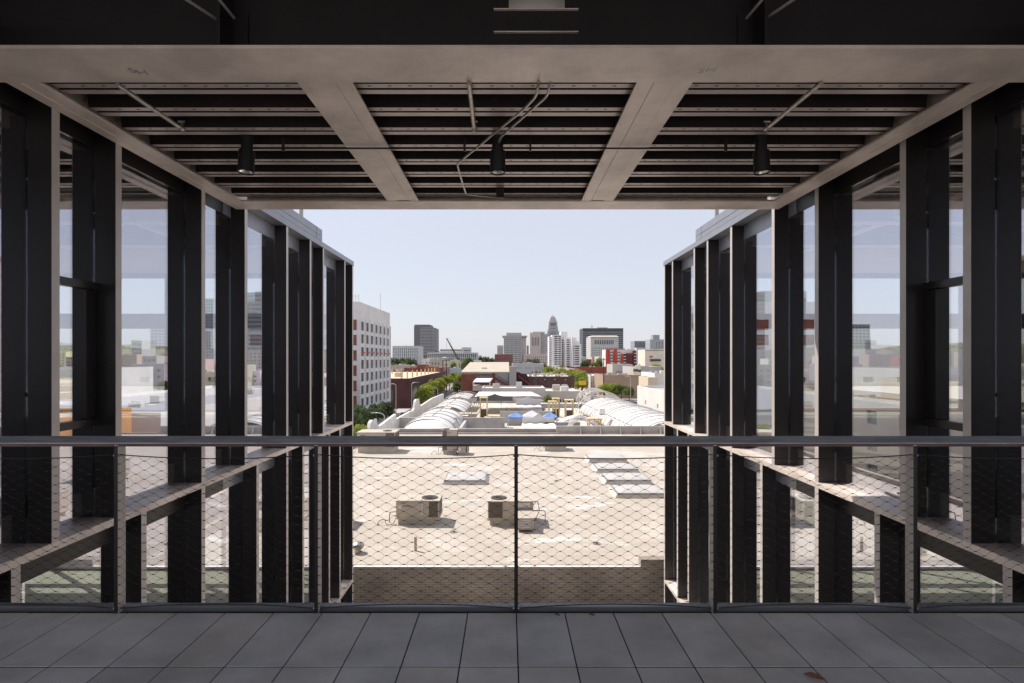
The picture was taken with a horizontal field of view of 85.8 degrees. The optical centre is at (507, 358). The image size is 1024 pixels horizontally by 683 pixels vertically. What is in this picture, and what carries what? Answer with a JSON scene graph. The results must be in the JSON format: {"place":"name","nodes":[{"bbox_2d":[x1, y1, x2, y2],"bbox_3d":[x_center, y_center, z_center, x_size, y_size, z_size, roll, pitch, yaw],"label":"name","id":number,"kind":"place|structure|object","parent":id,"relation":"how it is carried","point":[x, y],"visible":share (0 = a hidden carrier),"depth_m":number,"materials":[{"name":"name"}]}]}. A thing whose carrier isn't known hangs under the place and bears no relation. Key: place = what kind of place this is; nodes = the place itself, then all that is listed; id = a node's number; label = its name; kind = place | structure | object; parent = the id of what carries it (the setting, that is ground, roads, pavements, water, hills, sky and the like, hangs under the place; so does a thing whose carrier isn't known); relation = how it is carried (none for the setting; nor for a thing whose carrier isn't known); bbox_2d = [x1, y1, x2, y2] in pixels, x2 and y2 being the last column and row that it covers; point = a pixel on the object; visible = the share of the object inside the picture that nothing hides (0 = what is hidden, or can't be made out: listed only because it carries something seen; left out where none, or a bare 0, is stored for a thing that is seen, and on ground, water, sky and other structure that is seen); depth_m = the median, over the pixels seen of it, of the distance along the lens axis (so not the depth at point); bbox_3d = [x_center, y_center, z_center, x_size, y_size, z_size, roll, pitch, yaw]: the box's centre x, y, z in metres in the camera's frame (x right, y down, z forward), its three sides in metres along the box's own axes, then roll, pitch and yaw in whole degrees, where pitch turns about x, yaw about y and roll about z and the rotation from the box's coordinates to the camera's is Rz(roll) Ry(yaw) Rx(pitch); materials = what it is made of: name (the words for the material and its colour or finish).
{"place":"outdoors","nodes":[
{"label":"outdoors","id":0,"kind":"place"},
{"bbox_2d":[60,347,137,358],"bbox_3d":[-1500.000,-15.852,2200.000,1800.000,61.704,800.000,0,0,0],"label":"building","id":1,"kind":"structure","parent":0,"point":[67,353],"depth_m":1987.85,"materials":[{"name":"green concrete"}]},
{"bbox_2d":[150,329,164,348],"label":"office tower","id":2,"kind":"structure","parent":0,"point":[157,338],"depth_m":900.00,"materials":[{"name":"paint"}]},
{"bbox_2d":[60,382,308,548],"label":"building","id":3,"kind":"structure","parent":0,"point":[143,395],"depth_m":56.28,"materials":[{"name":"paint"}]},
{"bbox_2d":[122,349,261,381],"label":"building","id":4,"kind":"structure","parent":0,"point":[143,365],"depth_m":84.00,"materials":[{"name":"paint"}]},
{"bbox_2d":[205,331,210,348],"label":"office tower","id":5,"kind":"structure","parent":0,"point":[207,339],"depth_m":970.67,"materials":[{"name":"paint"}]},
{"bbox_2d":[59,408,410,566],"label":"pavement","id":6,"kind":"structure","parent":0,"point":[87,561],"depth_m":39.79,"materials":[{"name":"concrete"}]},
{"bbox_2d":[147,388,460,557],"bbox_3d":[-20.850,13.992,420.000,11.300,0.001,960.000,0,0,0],"label":"road","id":7,"kind":"structure","parent":0,"point":[208,520],"depth_m":48.45,"materials":[{"name":"asphalt"}]},
{"bbox_2d":[353,412,363,427],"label":"tree","id":8,"kind":"object","parent":7,"relation":"on","point":[357,420],"visible":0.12,"depth_m":75.44,"materials":[{"name":"green plant"}]},
{"bbox_2d":[353,404,369,426],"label":"tree","id":9,"kind":"object","parent":7,"relation":"on","point":[364,412],"visible":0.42,"depth_m":83.31,"materials":[{"name":"green plant"}]},
{"bbox_2d":[359,407,376,419],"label":"tree","id":10,"kind":"object","parent":7,"relation":"on","point":[372,416],"visible":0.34,"depth_m":91.81,"materials":[{"name":"green plant"}]},
{"bbox_2d":[368,403,386,423],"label":"tree","id":11,"kind":"object","parent":7,"relation":"on","point":[380,409],"visible":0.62,"depth_m":100.33,"materials":[{"name":"green plant"}]},
{"bbox_2d":[377,401,396,419],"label":"tree","id":12,"kind":"object","parent":7,"relation":"on","point":[390,411],"visible":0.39,"depth_m":109.60,"materials":[{"name":"green plant"}]},
{"bbox_2d":[414,388,429,403],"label":"tree","id":13,"kind":"object","parent":7,"relation":"on","point":[422,394],"visible":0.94,"depth_m":130.87,"materials":[{"name":"green plant"}]},
{"bbox_2d":[418,384,434,400],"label":"tree","id":14,"kind":"object","parent":7,"relation":"on","point":[428,387],"visible":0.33,"depth_m":145.65,"materials":[{"name":"green plant"}]},
{"bbox_2d":[451,380,460,392],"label":"tree","id":15,"kind":"object","parent":7,"relation":"on","point":[456,385],"visible":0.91,"depth_m":171.22,"materials":[{"name":"green plant"}]},
{"bbox_2d":[247,291,390,413],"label":"building","id":16,"kind":"structure","parent":0,"point":[371,355],"depth_m":119.23,"materials":[{"name":"paint"}]},
{"bbox_2d":[391,364,410,370],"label":"building","id":17,"kind":"structure","parent":0,"point":[398,367],"depth_m":308.10,"materials":[{"name":"paint"}]},
{"bbox_2d":[392,345,422,360],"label":"office block","id":18,"kind":"structure","parent":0,"point":[410,352],"depth_m":700.00,"materials":[{"name":"paint"}]},
{"bbox_2d":[391,368,444,407],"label":"building","id":19,"kind":"structure","parent":0,"point":[403,381],"depth_m":158.06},
{"bbox_2d":[391,378,441,401],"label":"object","id":20,"kind":"structure","parent":19,"relation":"in","point":[414,389],"depth_m":159.76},
{"bbox_2d":[414,325,439,358],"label":"office tower","id":21,"kind":"structure","parent":0,"point":[426,337],"depth_m":800.00,"materials":[{"name":"paint"}]},
{"bbox_2d":[430,358,442,366],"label":"building","id":22,"kind":"structure","parent":0,"point":[437,362],"depth_m":407.14,"materials":[{"name":"paint"}]},
{"bbox_2d":[428,352,477,361],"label":"office block","id":23,"kind":"structure","parent":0,"point":[462,356],"depth_m":500.22,"materials":[{"name":"paint"}]},
{"bbox_2d":[461,362,533,398],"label":"building","id":24,"kind":"structure","parent":0,"point":[476,377],"depth_m":165.00,"materials":[{"name":"beige brick"}]},
{"bbox_2d":[495,353,512,365],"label":"building","id":25,"kind":"structure","parent":0,"point":[504,357],"depth_m":480.00,"materials":[{"name":"brick"}]},
{"bbox_2d":[0,613,1023,682],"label":"floor","id":26,"kind":"structure","parent":0,"point":[378,651],"depth_m":3.05,"materials":[{"name":"tile"}]},
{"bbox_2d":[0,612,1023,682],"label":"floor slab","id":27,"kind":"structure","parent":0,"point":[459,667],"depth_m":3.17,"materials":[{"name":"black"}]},
{"bbox_2d":[502,333,526,362],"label":"office tower","id":28,"kind":"structure","parent":0,"point":[515,344],"depth_m":700.00,"materials":[{"name":"paint"}]},
{"bbox_2d":[512,362,543,373],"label":"building","id":29,"kind":"structure","parent":0,"point":[526,368],"depth_m":235.00,"materials":[{"name":"paint"}]},
{"bbox_2d":[524,353,547,365],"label":"building","id":30,"kind":"structure","parent":0,"point":[542,358],"depth_m":700.00,"materials":[{"name":"paint"}]},
{"bbox_2d":[529,332,548,353],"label":"office tower","id":31,"kind":"structure","parent":0,"point":[538,342],"depth_m":800.22,"materials":[{"name":"paint"}]},
{"bbox_2d":[60,209,1023,359],"label":"sky","id":32,"kind":"structure","parent":0,"point":[478,277],"materials":[{"name":"blue"}]},
{"bbox_2d":[546,315,558,335],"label":"stepped tower","id":33,"kind":"structure","parent":0,"point":[553,329],"depth_m":906.31,"materials":[{"name":"paint"}]},
{"bbox_2d":[545,384,578,402],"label":"building","id":34,"kind":"structure","parent":0,"point":[563,392],"depth_m":122.00,"materials":[{"name":"paint"}]},
{"bbox_2d":[548,332,580,366],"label":"apartment tower","id":35,"kind":"structure","parent":0,"point":[564,348],"depth_m":451.00,"materials":[{"name":"paint"}]},
{"bbox_2d":[580,327,622,356],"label":"office block","id":36,"kind":"structure","parent":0,"point":[585,333],"depth_m":850.00,"materials":[{"name":"paint"}]},
{"bbox_2d":[574,387,628,401],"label":"road","id":37,"kind":"structure","parent":0,"point":[579,389],"depth_m":196.81,"materials":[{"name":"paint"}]},
{"bbox_2d":[574,370,588,390],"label":"tree","id":38,"kind":"object","parent":37,"relation":"on","point":[579,375],"visible":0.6,"depth_m":213.94,"materials":[{"name":"green plant"}]},
{"bbox_2d":[575,377,588,394],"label":"tree","id":39,"kind":"object","parent":37,"relation":"on","point":[578,386],"visible":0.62,"depth_m":204.51,"materials":[{"name":"green plant"}]},
{"bbox_2d":[584,374,593,393],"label":"building","id":40,"kind":"structure","parent":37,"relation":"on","point":[591,381],"depth_m":217.44,"materials":[{"name":"paint"}]},
{"bbox_2d":[598,383,612,397],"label":"tree","id":41,"kind":"object","parent":37,"relation":"on","point":[605,387],"visible":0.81,"depth_m":180.64,"materials":[{"name":"green plant"}]},
{"bbox_2d":[614,383,628,398],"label":"tree","id":42,"kind":"object","parent":37,"relation":"on","point":[618,388],"visible":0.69,"depth_m":182.50,"materials":[{"name":"green plant"}]},
{"bbox_2d":[586,336,618,358],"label":"court building","id":43,"kind":"structure","parent":0,"point":[596,346],"depth_m":700.00,"materials":[{"name":"paint"}]},
{"bbox_2d":[394,360,814,410],"bbox_3d":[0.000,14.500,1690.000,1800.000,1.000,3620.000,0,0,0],"label":"ground","id":44,"kind":"structure","parent":0,"point":[635,399],"depth_m":239.65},
{"bbox_2d":[60,367,71,377],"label":"building","id":45,"kind":"structure","parent":44,"relation":"on","point":[65,372],"depth_m":150.00,"materials":[{"name":"paint"}]},
{"bbox_2d":[0,82,353,602],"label":"glazed wing","id":46,"kind":"structure","parent":44,"relation":"on","point":[92,219],"depth_m":8.49,"materials":[{"name":"metal"}]},
{"bbox_2d":[0,0,1023,208],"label":"steel canopy","id":47,"kind":"object","parent":46,"relation":"attached to","point":[220,77],"visible":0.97,"depth_m":5.39,"materials":[{"name":"paint"}]},
{"bbox_2d":[115,82,184,131],"bbox_3d":[-3.630,-2.583,5.657,0.070,0.127,1.000,0,0,1],"label":"sprinkler pipe","id":48,"kind":"object","parent":47,"relation":"attached to","point":[181,128],"visible":1,"depth_m":5.62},
{"bbox_2d":[237,135,254,175],"bbox_3d":[-3.130,-2.440,6.616,0.191,0.440,0.199,0,0,0],"label":"spotlight","id":49,"kind":"object","parent":47,"relation":"attached to","point":[246,159],"visible":1,"depth_m":6.56,"materials":[{"name":"black paint"}]},
{"bbox_2d":[467,81,476,131],"bbox_3d":[-0.368,-2.583,5.643,0.070,0.127,1.029,0,0,0],"label":"sprinkler pipe","id":50,"kind":"object","parent":47,"relation":"attached to","point":[471,105],"visible":1,"depth_m":5.56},
{"bbox_2d":[490,135,504,175],"bbox_3d":[-0.114,-2.442,6.626,0.186,0.435,0.186,0,0,0],"label":"spotlight","id":51,"kind":"object","parent":47,"relation":"attached to","point":[497,159],"visible":1,"depth_m":6.56,"materials":[{"name":"black paint"}]},
{"bbox_2d":[457,80,539,198],"bbox_3d":[-0.248,-2.583,6.911,0.761,0.135,3.712,0,0,-6],"label":"electrical conduit","id":52,"kind":"object","parent":47,"relation":"attached to","point":[499,193],"visible":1,"depth_m":6.65,"materials":[{"name":"metal"}]},
{"bbox_2d":[253,138,754,151],"bbox_3d":[-0.043,-2.598,6.708,6.256,0.155,0.040,0,0,0],"label":"cross conduit","id":53,"kind":"object","parent":47,"relation":"hanging from","point":[283,147],"visible":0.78,"depth_m":6.70,"materials":[{"name":"metal"}]},
{"bbox_2d":[498,82,550,142],"bbox_3d":[0.161,-2.570,5.913,0.113,0.047,1.622,0,0,-20],"label":"electrical conduit","id":54,"kind":"object","parent":47,"relation":"attached to","point":[528,112],"visible":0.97,"depth_m":5.76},
{"bbox_2d":[753,135,770,175],"bbox_3d":[3.054,-2.441,6.622,0.194,0.438,0.191,0,0,0],"label":"spotlight","id":55,"kind":"object","parent":47,"relation":"attached to","point":[761,159],"visible":1,"depth_m":6.56,"materials":[{"name":"black paint"}]},
{"bbox_2d":[763,81,822,131],"bbox_3d":[2.898,-2.583,5.642,0.070,0.127,1.029,0,0,-1],"label":"sprinkler pipe","id":56,"kind":"object","parent":47,"relation":"attached to","point":[767,127],"visible":1,"depth_m":5.60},
{"bbox_2d":[0,436,1023,613],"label":"cable railing","id":57,"kind":"object","parent":46,"relation":"attached to","point":[120,444],"visible":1,"depth_m":3.47,"materials":[{"name":"metal"}]},
{"bbox_2d":[353,424,368,435],"bbox_3d":[-13.999,10.022,50.911,2.670,7.988,2.880,0,0,-35],"label":"tree","id":58,"kind":"object","parent":44,"relation":"on","point":[357,427],"visible":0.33,"depth_m":50.88,"materials":[{"name":"green plant"}]},
{"bbox_2d":[367,394,443,428],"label":"boundary wall","id":59,"kind":"structure","parent":44,"relation":"on","point":[417,410],"depth_m":76.21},
{"bbox_2d":[482,382,544,398],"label":"building","id":60,"kind":"structure","parent":44,"relation":"on","point":[518,387],"depth_m":116.00,"materials":[{"name":"paint"}]},
{"bbox_2d":[381,398,663,433],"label":"market hall","id":61,"kind":"structure","parent":44,"relation":"on","point":[474,422],"depth_m":64.00,"materials":[{"name":"grey paint"}]},
{"bbox_2d":[404,391,479,427],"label":"vault canopy","id":62,"kind":"object","parent":61,"relation":"on","point":[442,418],"visible":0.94,"depth_m":67.28,"materials":[{"name":"grey"}]},
{"bbox_2d":[479,397,487,416],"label":"timber frame","id":63,"kind":"object","parent":61,"relation":"on","point":[483,412],"visible":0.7,"depth_m":82.40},
{"bbox_2d":[477,394,512,400],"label":"gable roof","id":64,"kind":"structure","parent":61,"relation":"on","point":[494,397],"depth_m":86.00,"materials":[{"name":"paint"}]},
{"bbox_2d":[475,392,541,396],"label":"white canopy","id":65,"kind":"object","parent":61,"relation":"on","point":[514,394],"visible":0.95,"depth_m":92.39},
{"bbox_2d":[515,396,541,407],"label":"gable roof","id":66,"kind":"structure","parent":61,"relation":"on","point":[528,402],"depth_m":80.00,"materials":[{"name":"paint"}]},
{"bbox_2d":[521,413,556,427],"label":"gable roof","id":67,"kind":"structure","parent":61,"relation":"on","point":[537,420],"depth_m":62.00,"materials":[{"name":"paint"}]},
{"bbox_2d":[564,399,573,417],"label":"timber frame","id":68,"kind":"object","parent":61,"relation":"on","point":[568,413],"visible":0.74,"depth_m":82.40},
{"bbox_2d":[558,415,597,425],"bbox_3d":[8.202,7.790,60.591,5.089,2.501,9.217,0,0,0],"label":"canopy","id":69,"kind":"object","parent":61,"relation":"on","point":[579,418],"visible":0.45,"depth_m":62.85,"materials":[{"name":"grey"}]},
{"bbox_2d":[576,388,619,403],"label":"vault canopy","id":70,"kind":"object","parent":61,"relation":"on","point":[594,391],"visible":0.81,"depth_m":100.66,"materials":[{"name":"grey"}]},
{"bbox_2d":[575,395,663,425],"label":"vault canopy","id":71,"kind":"object","parent":61,"relation":"on","point":[619,412],"visible":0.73,"depth_m":70.05,"materials":[{"name":"grey"}]},
{"bbox_2d":[526,372,573,388],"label":"building","id":72,"kind":"structure","parent":44,"relation":"on","point":[546,380],"depth_m":170.00,"materials":[{"name":"brown brick"}]},
{"bbox_2d":[147,433,957,602],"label":"flat roof building","id":73,"kind":"structure","parent":44,"relation":"on","point":[477,492],"depth_m":23.02,"materials":[{"name":"paint"}]},
{"bbox_2d":[304,491,308,525],"bbox_3d":[-8.692,6.724,24.721,2.845,1.359,1.418,0,0,0],"label":"air conditioner","id":74,"kind":"object","parent":73,"relation":"on","point":[306,506],"visible":0.05,"depth_m":24.20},
{"bbox_2d":[353,541,363,553],"bbox_3d":[-5.684,7.185,20.979,0.480,0.430,0.480,0,0,0],"label":"roof vent","id":75,"kind":"object","parent":73,"relation":"on","point":[359,546],"visible":0.88,"depth_m":20.85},
{"bbox_2d":[353,429,399,452],"bbox_3d":[-10.692,6.574,44.021,3.844,1.659,2.018,0,0,0],"label":"air conditioner","id":76,"kind":"object","parent":73,"relation":"on","point":[378,432],"visible":0.65,"depth_m":43.26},
{"bbox_2d":[377,494,442,525],"bbox_3d":[-4.377,6.834,25.021,2.755,1.139,1.419,0,0,0],"label":"air conditioner","id":77,"kind":"object","parent":73,"relation":"on","point":[421,507],"visible":0.94,"depth_m":24.50,"materials":[{"name":"metal"}]},
{"bbox_2d":[431,428,457,454],"bbox_3d":[-4.836,6.424,42.821,2.004,1.959,1.019,0,0,0],"label":"air conditioner","id":78,"kind":"object","parent":73,"relation":"on","point":[449,432],"visible":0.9,"depth_m":42.50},
{"bbox_2d":[447,447,468,454],"bbox_3d":[-3.785,6.907,42.670,1.616,0.994,1.320,0,0,0],"label":"air conditioner","id":79,"kind":"object","parent":73,"relation":"on","point":[463,450],"visible":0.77,"depth_m":42.20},
{"bbox_2d":[441,472,489,484],"bbox_3d":[-2.488,7.221,33.450,2.760,0.358,2.500,0,0,0],"label":"skylight","id":80,"kind":"object","parent":73,"relation":"on","point":[470,480],"visible":0.92,"depth_m":32.52,"materials":[{"name":"metal"}]},
{"bbox_2d":[487,494,545,529],"bbox_3d":[0.413,6.832,24.575,2.606,1.135,2.310,0,0,0],"label":"air conditioner","id":81,"kind":"object","parent":73,"relation":"on","point":[506,514],"visible":0.82,"depth_m":24.40,"materials":[{"name":"metal"}]},
{"bbox_2d":[534,447,565,450],"bbox_3d":[3.448,6.807,44.721,2.685,1.194,1.818,0,0,0],"label":"air conditioner","id":82,"kind":"object","parent":73,"relation":"on","point":[554,448],"visible":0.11,"depth_m":44.06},
{"bbox_2d":[584,454,628,462],"bbox_3d":[7.150,7.221,39.950,2.960,0.358,2.100,0,0,0],"label":"skylight","id":83,"kind":"object","parent":73,"relation":"on","point":[605,456],"visible":0.94,"depth_m":39.26,"materials":[{"name":"metal"}]},
{"bbox_2d":[591,463,640,472],"bbox_3d":[7.150,7.221,36.550,2.960,0.358,2.100,0,0,0],"label":"skylight","id":84,"kind":"object","parent":73,"relation":"on","point":[613,467],"visible":0.81,"depth_m":35.78,"materials":[{"name":"metal"}]},
{"bbox_2d":[599,473,653,484],"bbox_3d":[7.150,7.221,33.350,2.960,0.358,2.100,0,0,0],"label":"skylight","id":85,"kind":"object","parent":73,"relation":"on","point":[617,480],"visible":0.94,"depth_m":32.55,"materials":[{"name":"metal"}]},
{"bbox_2d":[608,485,663,497],"bbox_3d":[7.150,7.221,30.150,2.960,0.358,2.100,0,0,0],"label":"skylight","id":86,"kind":"object","parent":73,"relation":"on","point":[635,489],"visible":0.88,"depth_m":29.46,"materials":[{"name":"metal"}]},
{"bbox_2d":[853,541,866,553],"bbox_3d":[13.427,7.185,20.979,0.480,0.430,0.480,0,0,0],"label":"roof vent","id":87,"kind":"object","parent":73,"relation":"on","point":[859,547],"visible":0.89,"depth_m":20.86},
{"bbox_2d":[568,366,606,373],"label":"building","id":88,"kind":"structure","parent":44,"relation":"on","point":[597,369],"depth_m":340.00,"materials":[{"name":"paint"}]},
{"bbox_2d":[594,372,639,397],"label":"building","id":89,"kind":"structure","parent":44,"relation":"on","point":[617,378],"depth_m":195.00,"materials":[{"name":"paint"}]},
{"bbox_2d":[639,376,657,385],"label":"building","id":90,"kind":"structure","parent":44,"relation":"on","point":[647,381],"depth_m":140.58,"materials":[{"name":"paint"}]},
{"bbox_2d":[637,386,957,411],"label":"building","id":91,"kind":"structure","parent":44,"relation":"on","point":[652,397],"depth_m":97.80,"materials":[{"name":"paint"}]},
{"bbox_2d":[663,82,1023,602],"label":"glazed wing","id":92,"kind":"structure","parent":44,"relation":"on","point":[930,216],"depth_m":8.49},
{"bbox_2d":[853,340,875,363],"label":"office tower","id":93,"kind":"structure","parent":44,"relation":"on","point":[864,347],"depth_m":801.37,"materials":[{"name":"paint"}]},
{"bbox_2d":[853,394,899,399],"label":"building","id":94,"kind":"structure","parent":44,"relation":"on","point":[870,395],"depth_m":111.08,"materials":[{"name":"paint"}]},
{"bbox_2d":[853,367,1023,396],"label":"building","id":95,"kind":"structure","parent":44,"relation":"on","point":[866,380],"depth_m":145.71,"materials":[{"name":"paint"}]},
{"bbox_2d":[881,375,1023,400],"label":"building","id":96,"kind":"structure","parent":44,"relation":"on","point":[890,387],"depth_m":113.60,"materials":[{"name":"paint"}]},
{"bbox_2d":[607,363,632,372],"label":"building","id":97,"kind":"structure","parent":0,"point":[614,368],"depth_m":260.00,"materials":[{"name":"paint"}]},
{"bbox_2d":[602,348,644,366],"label":"apartment block","id":98,"kind":"structure","parent":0,"point":[620,356],"depth_m":379.00,"materials":[{"name":"paint"}]},
{"bbox_2d":[630,341,644,349],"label":"office block","id":99,"kind":"structure","parent":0,"point":[636,344],"depth_m":900.00,"materials":[{"name":"paint"}]},
{"bbox_2d":[623,364,660,375],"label":"building","id":100,"kind":"structure","parent":0,"point":[638,369],"depth_m":230.20,"materials":[{"name":"paint"}]},
{"bbox_2d":[638,349,663,366],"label":"building","id":101,"kind":"structure","parent":0,"point":[647,357],"depth_m":330.00,"materials":[{"name":"paint"}]},
{"bbox_2d":[641,370,663,385],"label":"building","id":102,"kind":"structure","parent":0,"point":[659,374],"depth_m":150.00,"materials":[{"name":"paint"}]},
{"bbox_2d":[645,335,663,348],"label":"office block","id":103,"kind":"structure","parent":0,"point":[655,342],"depth_m":860.00,"materials":[{"name":"paint"}]},
{"bbox_2d":[757,292,764,363],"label":"office tower","id":104,"kind":"structure","parent":0,"point":[761,332],"depth_m":1000.00,"materials":[{"name":"paint"}]},
{"bbox_2d":[757,364,771,386],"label":"building","id":105,"kind":"structure","parent":0,"point":[764,371],"depth_m":269.07,"materials":[{"name":"paint"}]},
{"bbox_2d":[757,490,795,523],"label":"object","id":106,"kind":"object","parent":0,"point":[758,508],"visible":0.11,"depth_m":24.49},
{"bbox_2d":[804,298,805,358],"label":"office tower","id":107,"kind":"structure","parent":0,"point":[804,330],"depth_m":1100.00,"materials":[{"name":"paint"}]},
{"bbox_2d":[809,364,861,381],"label":"building","id":108,"kind":"structure","parent":0,"point":[812,372],"depth_m":270.69,"materials":[{"name":"paint"}]},
{"bbox_2d":[811,348,899,358],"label":"building","id":109,"kind":"structure","parent":0,"point":[887,350],"depth_m":849.02,"materials":[{"name":"beige paint"}]},
{"bbox_2d":[860,354,898,366],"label":"building","id":110,"kind":"structure","parent":0,"point":[874,360],"depth_m":635.16,"materials":[{"name":"paint"}]},
{"bbox_2d":[765,344,1023,358],"bbox_3d":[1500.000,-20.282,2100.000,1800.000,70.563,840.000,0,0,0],"label":"building","id":111,"kind":"structure","parent":0,"point":[810,352],"depth_m":1932.94,"materials":[{"name":"beige paint"}]},
{"bbox_2d":[890,357,899,366],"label":"building","id":112,"kind":"structure","parent":0,"point":[894,361],"depth_m":455.70,"materials":[{"name":"paint"}]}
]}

